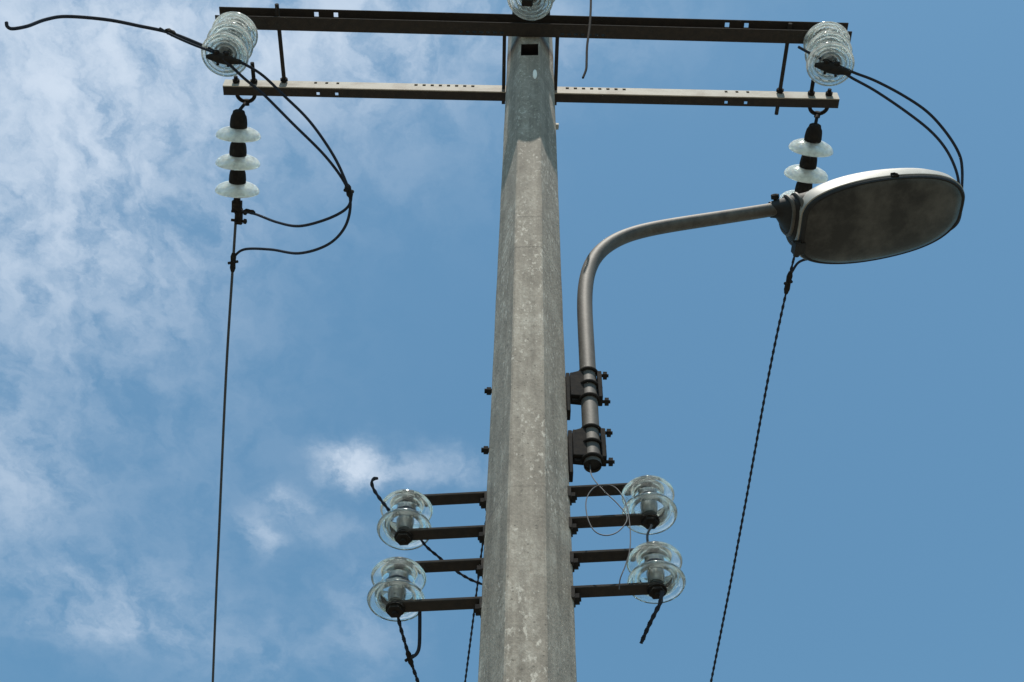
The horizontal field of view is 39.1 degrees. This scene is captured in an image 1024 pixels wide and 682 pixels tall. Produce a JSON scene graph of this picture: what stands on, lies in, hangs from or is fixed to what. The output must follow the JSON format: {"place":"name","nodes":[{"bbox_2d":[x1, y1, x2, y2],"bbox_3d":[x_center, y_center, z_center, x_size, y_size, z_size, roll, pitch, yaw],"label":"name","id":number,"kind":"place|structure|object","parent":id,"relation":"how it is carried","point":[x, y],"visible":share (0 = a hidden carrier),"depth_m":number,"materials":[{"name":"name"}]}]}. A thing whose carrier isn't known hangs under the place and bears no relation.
{"place":"outdoors","nodes":[
{"label":"outdoors","id":0,"kind":"place"},
{"bbox_2d":[0,0,1023,681],"label":"sky","id":1,"kind":"structure","parent":0,"point":[882,536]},
{"bbox_3d":[0.100,-0.940,7.646,0.235,0.262,0.675,1,-68,0],"label":"insulator string","id":2,"kind":"object","parent":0,"visible":0},
{"bbox_2d":[464,516,485,681],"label":"line wire","id":3,"kind":"object","parent":2,"relation":"hanging from","point":[470,639],"visible":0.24,"depth_m":8.73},
{"label":"ground","id":4,"kind":"structure","parent":0,"visible":0},
{"bbox_2d":[478,11,576,681],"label":"utility pole","id":5,"kind":"object","parent":4,"relation":"on","point":[527,630],"visible":0.96,"depth_m":4.86,"materials":[{"name":"concrete"}]},
{"bbox_2d":[385,558,483,617],"bbox_3d":[-0.223,0.756,4.423,0.320,0.244,0.059,-3,-55,3],"label":"insulator bracket","id":6,"kind":"object","parent":5,"relation":"attached to","point":[396,608],"visible":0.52,"depth_m":4.36,"materials":[{"name":"metal"}]},
{"bbox_2d":[367,557,425,621],"bbox_3d":[-0.352,0.758,4.437,0.179,0.148,0.179,1,-55,0],"label":"spool insulator","id":7,"kind":"object","parent":6,"relation":"attached to","point":[397,578],"visible":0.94,"depth_m":4.42,"materials":[{"name":"clear glass"}]},
{"bbox_2d":[397,617,418,681],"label":"service wire","id":8,"kind":"object","parent":7,"relation":"attached to","point":[409,659],"visible":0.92,"depth_m":4.42,"materials":[{"name":"metal"}]},
{"bbox_2d":[410,612,421,658],"bbox_3d":[-0.288,0.877,4.433,0.029,0.151,0.154,6,-55,-4],"label":"wire stub","id":9,"kind":"object","parent":7,"relation":"attached to","point":[415,654],"visible":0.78,"depth_m":4.40,"materials":[{"name":"black rubber"}]},
{"bbox_2d":[394,491,486,544],"bbox_3d":[-0.217,0.574,4.679,0.320,0.241,0.059,-3,-55,3],"label":"insulator bracket","id":10,"kind":"object","parent":5,"relation":"attached to","point":[404,536],"visible":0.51,"depth_m":4.62,"materials":[{"name":"metal"}]},
{"bbox_2d":[377,489,432,549],"bbox_3d":[-0.347,0.576,4.694,0.179,0.145,0.179,1,-55,0],"label":"spool insulator","id":11,"kind":"object","parent":10,"relation":"attached to","point":[410,509],"visible":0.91,"depth_m":4.67,"materials":[{"name":"clear glass"}]},
{"bbox_2d":[370,477,389,510],"bbox_3d":[-0.418,0.512,4.655,0.034,0.066,0.152,-19,-57,14],"label":"wire tail","id":12,"kind":"object","parent":11,"relation":"attached to","point":[377,494],"visible":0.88,"depth_m":4.63},
{"bbox_2d":[421,540,481,584],"bbox_3d":[-0.179,0.716,4.691,0.328,0.131,0.020,24,-58,-16],"label":"service wire","id":13,"kind":"object","parent":11,"relation":"attached to","point":[441,558],"visible":0.58,"depth_m":4.66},
{"bbox_2d":[502,36,505,103],"bbox_3d":[-0.042,-1.447,7.553,0.018,0.060,0.420,1,-55,0],"label":"side strap","id":14,"kind":"object","parent":5,"relation":"attached to","point":[504,63],"visible":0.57,"depth_m":7.52,"materials":[{"name":"metal"}]},
{"bbox_2d":[507,0,554,20],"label":"insulator string","id":15,"kind":"object","parent":5,"relation":"hanging from","point":[531,10],"visible":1,"depth_m":7.16,"materials":[{"name":"clear glass"}]},
{"bbox_2d":[582,0,591,78],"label":"drop wire","id":16,"kind":"object","parent":15,"relation":"hanging from","point":[587,43],"visible":1,"depth_m":6.71,"materials":[{"name":"metal"}]},
{"bbox_2d":[223,79,839,107],"bbox_3d":[0.101,-1.308,7.622,3.247,0.076,0.054,1,-55,0],"label":"crossarm","id":17,"kind":"object","parent":5,"relation":"attached to","point":[562,94],"visible":0.94,"depth_m":7.59,"materials":[{"name":"metal"}]},
{"bbox_2d":[232,62,257,102],"bbox_3d":[-1.410,-1.364,7.607,0.132,0.039,0.229,1,-55,0],"label":"bolt","id":18,"kind":"object","parent":17,"relation":"attached to","point":[236,79],"visible":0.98,"depth_m":7.59,"materials":[{"name":"metal"}]},
{"bbox_2d":[215,99,260,224],"bbox_3d":[-1.455,-0.941,7.666,0.235,0.274,0.650,6,-68,1],"label":"insulator string","id":19,"kind":"object","parent":18,"relation":"hanging from","point":[237,161],"visible":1,"depth_m":7.59,"materials":[{"name":"white glass"}]},
{"bbox_2d":[212,218,238,681],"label":"line wire","id":20,"kind":"object","parent":19,"relation":"attached to","point":[232,263],"visible":1,"depth_m":8.24,"materials":[{"name":"metal"}]},
{"bbox_2d":[241,62,353,227],"bbox_3d":[-1.116,-0.940,7.243,0.681,0.531,0.988,1,-55,0],"label":"jumper cable","id":21,"kind":"object","parent":19,"relation":"attached to","point":[348,190],"visible":0.98,"depth_m":7.13,"materials":[{"name":"rubber"}]},
{"bbox_2d":[275,3,287,82],"bbox_3d":[-1.206,-1.532,7.513,0.040,0.035,0.475,1,-55,1],"label":"spacer rod","id":22,"kind":"object","parent":17,"relation":"attached to","point":[284,79],"visible":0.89,"depth_m":7.52,"materials":[{"name":"metal"}]},
{"bbox_2d":[808,79,832,114],"bbox_3d":[1.627,-1.286,7.616,0.132,0.039,0.199,1,-55,0],"label":"bolt","id":23,"kind":"object","parent":17,"relation":"attached to","point":[811,92],"visible":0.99,"depth_m":7.59,"materials":[{"name":"metal"}]},
{"bbox_2d":[779,111,832,198],"bbox_3d":[1.564,-0.882,7.680,0.235,0.285,0.638,6,-64,1],"label":"insulator string","id":24,"kind":"object","parent":23,"relation":"hanging from","point":[806,172],"visible":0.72,"depth_m":7.56,"materials":[{"name":"white glass"}]},
{"bbox_2d":[710,256,794,681],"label":"line wire","id":25,"kind":"object","parent":24,"relation":"attached to","point":[788,282],"visible":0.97,"depth_m":8.26,"materials":[{"name":"metal"}]},
{"bbox_2d":[215,7,851,43],"bbox_3d":[0.107,-1.622,7.409,3.250,0.116,0.072,2,-55,0],"label":"crossarm","id":26,"kind":"object","parent":5,"relation":"attached to","point":[556,26],"visible":0.95,"depth_m":7.38,"materials":[{"name":"metal"}]},
{"bbox_2d":[201,12,257,76],"bbox_3d":[-1.405,-1.491,7.194,0.235,0.495,0.235,2,-55,1],"label":"insulator string","id":27,"kind":"object","parent":26,"relation":"hanging from","point":[232,38],"visible":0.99,"depth_m":7.11,"materials":[{"name":"clear glass"}]},
{"bbox_2d":[5,15,213,50],"bbox_3d":[-1.938,-1.530,7.113,1.044,0.298,0.059,7,-55,-4],"label":"wire tail","id":28,"kind":"object","parent":27,"relation":"attached to","point":[169,30],"visible":0.99,"depth_m":7.18},
{"bbox_2d":[159,27,213,52],"bbox_3d":[-1.606,-1.482,7.100,0.308,0.215,0.015,6,-55,-3],"label":"tie strand","id":29,"kind":"object","parent":28,"relation":"attached to","point":[187,42],"visible":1,"depth_m":7.08},
{"bbox_2d":[223,59,351,261],"bbox_3d":[-1.153,-0.798,7.287,0.731,0.561,1.272,1,-55,0],"label":"jumper cable","id":30,"kind":"object","parent":27,"relation":"hanging from","point":[314,145],"visible":1,"depth_m":7.09,"materials":[{"name":"black rubber"}]},
{"bbox_2d":[775,23,791,114],"bbox_3d":[1.422,-1.423,7.551,0.040,0.035,0.515,2,-55,-1],"label":"spacer rod","id":31,"kind":"object","parent":26,"relation":"attached to","point":[780,89],"visible":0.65,"depth_m":7.54,"materials":[{"name":"metal"}]},
{"bbox_2d":[803,21,854,85],"bbox_3d":[1.586,-1.445,7.219,0.235,0.504,0.235,4,-55,5],"label":"insulator string","id":32,"kind":"object","parent":26,"relation":"hanging from","point":[827,41],"visible":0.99,"depth_m":7.14,"materials":[{"name":"clear glass"}]},
{"bbox_2d":[798,46,829,61],"bbox_3d":[1.493,-1.415,7.123,0.151,0.126,0.014,11,-55,-7],"label":"tie strand","id":33,"kind":"object","parent":32,"relation":"attached to","point":[805,50],"visible":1,"depth_m":7.13},
{"bbox_2d":[792,75,961,271],"bbox_3d":[1.855,-0.711,7.314,0.673,0.655,1.342,1,-55,0],"label":"jumper cable","id":34,"kind":"object","parent":32,"relation":"attached to","point":[914,118],"visible":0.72,"depth_m":7.06,"materials":[{"name":"black rubber"}]},
{"bbox_2d":[832,62,963,186],"bbox_3d":[1.903,-0.894,7.251,0.683,0.631,0.968,1,-55,0],"label":"jumper cable","id":35,"kind":"object","parent":32,"relation":"hanging from","point":[928,113],"visible":0.53,"depth_m":7.14,"materials":[{"name":"black rubber"}]},
{"bbox_2d":[554,37,558,104],"bbox_3d":[0.232,-1.441,7.553,0.018,0.060,0.420,1,-55,0],"label":"side strap","id":36,"kind":"object","parent":5,"relation":"attached to","point":[556,62],"visible":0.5,"depth_m":7.52,"materials":[{"name":"metal"}]},
{"bbox_2d":[567,483,659,536],"bbox_3d":[0.317,0.537,4.659,0.311,0.228,0.059,-3,-55,3],"label":"insulator bracket","id":37,"kind":"object","parent":5,"relation":"attached to","point":[646,520],"visible":0.64,"depth_m":4.60,"materials":[{"name":"metal"}]},
{"bbox_2d":[621,475,677,534],"bbox_3d":[0.442,0.524,4.659,0.179,0.132,0.179,1,-55,0],"label":"spool insulator","id":38,"kind":"object","parent":37,"relation":"on","point":[649,494],"visible":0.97,"depth_m":4.64,"materials":[{"name":"clear glass"}]},
{"bbox_2d":[646,524,652,541],"bbox_3d":[0.431,0.621,4.500,0.025,0.115,0.028,1,-55,0],"label":"tie strand","id":39,"kind":"object","parent":38,"relation":"attached to","point":[647,533],"visible":0.58,"depth_m":4.51},
{"bbox_2d":[570,548,666,607],"bbox_3d":[0.314,0.715,4.407,0.309,0.228,0.059,-3,-55,3],"label":"insulator bracket","id":40,"kind":"object","parent":5,"relation":"attached to","point":[650,589],"visible":0.61,"depth_m":4.35,"materials":[{"name":"metal"}]},
{"bbox_2d":[639,590,663,643],"bbox_3d":[0.418,0.825,4.306,0.017,0.099,0.150,23,-58,-15],"label":"wire stub","id":41,"kind":"object","parent":40,"relation":"hanging from","point":[653,616],"visible":1,"depth_m":4.29,"materials":[{"name":"black rubber"}]},
{"bbox_2d":[626,541,685,603],"bbox_3d":[0.438,0.702,4.408,0.179,0.132,0.179,1,-55,0],"label":"spool insulator","id":42,"kind":"object","parent":40,"relation":"on","point":[655,561],"visible":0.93,"depth_m":4.39,"materials":[{"name":"clear glass"}]},
{"bbox_2d":[481,168,964,481],"bbox_3d":[0.983,-0.058,5.786,2.157,2.201,0.451,1,-55,0],"label":"street lamp","id":43,"kind":"object","parent":5,"relation":"attached to","point":[866,216],"visible":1,"depth_m":6.39,"materials":[{"name":"metal"}]},
{"bbox_2d":[585,463,630,589],"bbox_3d":[0.285,0.539,4.559,0.144,0.665,0.097,-33,-61,22],"label":"service wire","id":44,"kind":"object","parent":43,"relation":"hanging from","point":[627,517],"visible":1,"depth_m":4.52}
]}

